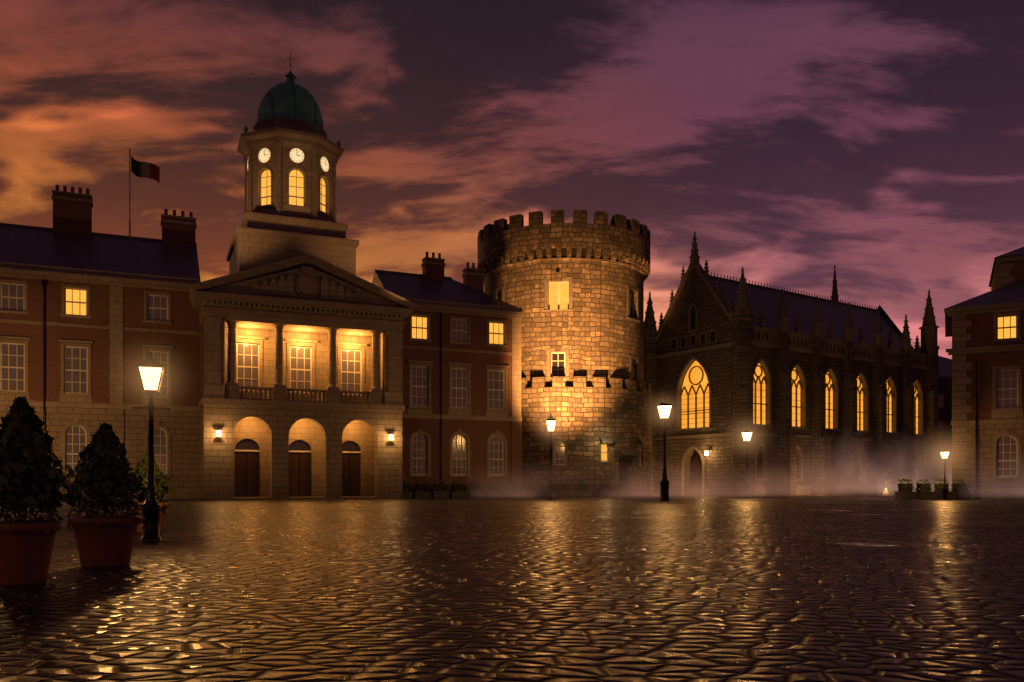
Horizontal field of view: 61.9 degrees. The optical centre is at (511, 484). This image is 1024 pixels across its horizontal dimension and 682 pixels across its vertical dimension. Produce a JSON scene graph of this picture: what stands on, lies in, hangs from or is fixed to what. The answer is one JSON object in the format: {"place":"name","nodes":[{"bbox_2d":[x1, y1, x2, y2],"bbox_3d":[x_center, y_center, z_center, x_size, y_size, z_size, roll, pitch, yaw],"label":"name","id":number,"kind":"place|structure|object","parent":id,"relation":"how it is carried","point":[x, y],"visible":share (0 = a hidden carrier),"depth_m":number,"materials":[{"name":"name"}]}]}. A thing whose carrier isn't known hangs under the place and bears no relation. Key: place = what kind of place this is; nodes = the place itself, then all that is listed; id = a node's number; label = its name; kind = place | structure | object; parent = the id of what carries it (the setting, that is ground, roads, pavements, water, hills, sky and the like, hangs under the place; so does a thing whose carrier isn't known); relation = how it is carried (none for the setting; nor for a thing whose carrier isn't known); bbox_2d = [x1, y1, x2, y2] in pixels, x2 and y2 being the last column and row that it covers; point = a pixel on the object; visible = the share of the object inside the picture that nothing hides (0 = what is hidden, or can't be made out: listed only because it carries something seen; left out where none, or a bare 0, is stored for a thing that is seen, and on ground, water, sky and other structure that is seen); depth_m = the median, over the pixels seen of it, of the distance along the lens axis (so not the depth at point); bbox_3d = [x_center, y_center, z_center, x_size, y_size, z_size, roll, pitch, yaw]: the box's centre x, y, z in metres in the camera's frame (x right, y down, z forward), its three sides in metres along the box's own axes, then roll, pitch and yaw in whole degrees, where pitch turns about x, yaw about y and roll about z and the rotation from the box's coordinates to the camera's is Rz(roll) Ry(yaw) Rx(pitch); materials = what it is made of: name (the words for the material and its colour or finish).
{"place":"outdoors","nodes":[
{"label":"outdoors","id":0,"kind":"place"},
{"bbox_2d":[0,495,1023,681],"bbox_3d":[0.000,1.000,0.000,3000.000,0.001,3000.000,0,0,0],"label":"cobblestone courtyard","id":1,"kind":"structure","parent":0,"point":[798,588],"depth_m":7.75,"materials":[{"name":"grey stone"}]},
{"bbox_2d":[0,396,90,585],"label":"potted shrub","id":2,"kind":"object","parent":1,"relation":"on","point":[31,479],"visible":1,"depth_m":8.41,"materials":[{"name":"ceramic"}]},
{"bbox_2d":[57,422,156,567],"bbox_3d":[-5.049,0.114,10.462,1.086,1.772,0.998,0,0,0],"label":"potted shrub","id":3,"kind":"object","parent":1,"relation":"on","point":[104,476],"visible":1,"depth_m":10.28,"materials":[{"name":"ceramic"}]},
{"bbox_2d":[132,352,169,541],"bbox_3d":[-6.300,-0.660,14.900,0.616,3.320,0.434,0,0,-20],"label":"lamp","id":4,"kind":"object","parent":1,"relation":"on","point":[151,370],"visible":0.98,"depth_m":14.81,"materials":[{"name":"black metal"}]},
{"bbox_2d":[129,451,174,533],"bbox_3d":[-7.484,0.147,17.613,0.912,1.707,0.917,0,0,38],"label":"potted shrub","id":5,"kind":"object","parent":1,"relation":"on","point":[161,482],"visible":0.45,"depth_m":17.50,"materials":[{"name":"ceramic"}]},
{"bbox_2d":[0,53,523,499],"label":"clock tower building","id":6,"kind":"structure","parent":1,"relation":"on","point":[295,356],"depth_m":59.54,"materials":[{"name":"brick"}]},
{"bbox_2d":[543,414,556,498],"bbox_3d":[2.600,-1.867,57.000,1.064,5.734,0.750,0,0,0],"label":"yard lamp","id":7,"kind":"object","parent":1,"relation":"on","point":[550,421],"visible":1,"depth_m":56.83,"materials":[{"name":"black metal"}]},
{"bbox_2d":[477,209,651,496],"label":"castle tower","id":8,"kind":"structure","parent":1,"relation":"on","point":[574,290],"depth_m":71.08,"materials":[{"name":"grey stone"}]},
{"bbox_2d":[655,397,673,500],"bbox_3d":[9.300,-2.169,52.000,1.177,6.338,0.829,0,0,0],"label":"yard lamp","id":9,"kind":"object","parent":1,"relation":"on","point":[664,407],"visible":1,"depth_m":51.82,"materials":[{"name":"black metal"}]},
{"bbox_2d":[402,478,968,498],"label":"box hedge planters","id":10,"kind":"object","parent":1,"relation":"on","point":[901,489],"visible":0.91,"depth_m":65.55,"materials":[{"name":"green"}]},
{"bbox_2d":[740,427,753,497],"bbox_3d":[17.900,-1.716,65.000,1.008,5.432,0.711,0,0,0],"label":"yard lamp","id":11,"kind":"object","parent":1,"relation":"on","point":[746,433],"visible":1,"depth_m":64.85,"materials":[{"name":"black metal"}]},
{"bbox_2d":[644,231,942,495],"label":"gothic chapel","id":12,"kind":"structure","parent":1,"relation":"on","point":[817,395],"depth_m":79.86,"materials":[{"name":"stone"}]},
{"bbox_2d":[940,448,949,499],"bbox_3d":[28.400,-0.710,56.000,0.635,3.420,0.448,0,0,0],"label":"yard lamp","id":13,"kind":"object","parent":1,"relation":"on","point":[944,453],"visible":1,"depth_m":55.92,"materials":[{"name":"black metal"}]},
{"bbox_2d":[944,247,1023,498],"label":"brick building","id":14,"kind":"structure","parent":1,"relation":"on","point":[985,331],"depth_m":59.05,"materials":[{"name":"brick"}]},
{"bbox_2d":[0,0,1023,358],"label":"sky","id":15,"kind":"structure","parent":0,"point":[881,142],"materials":[{"name":"purple"}]},
{"bbox_2d":[938,356,951,491],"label":"range","id":16,"kind":"structure","parent":0,"point":[944,399],"depth_m":109.11,"materials":[{"name":"stone"}]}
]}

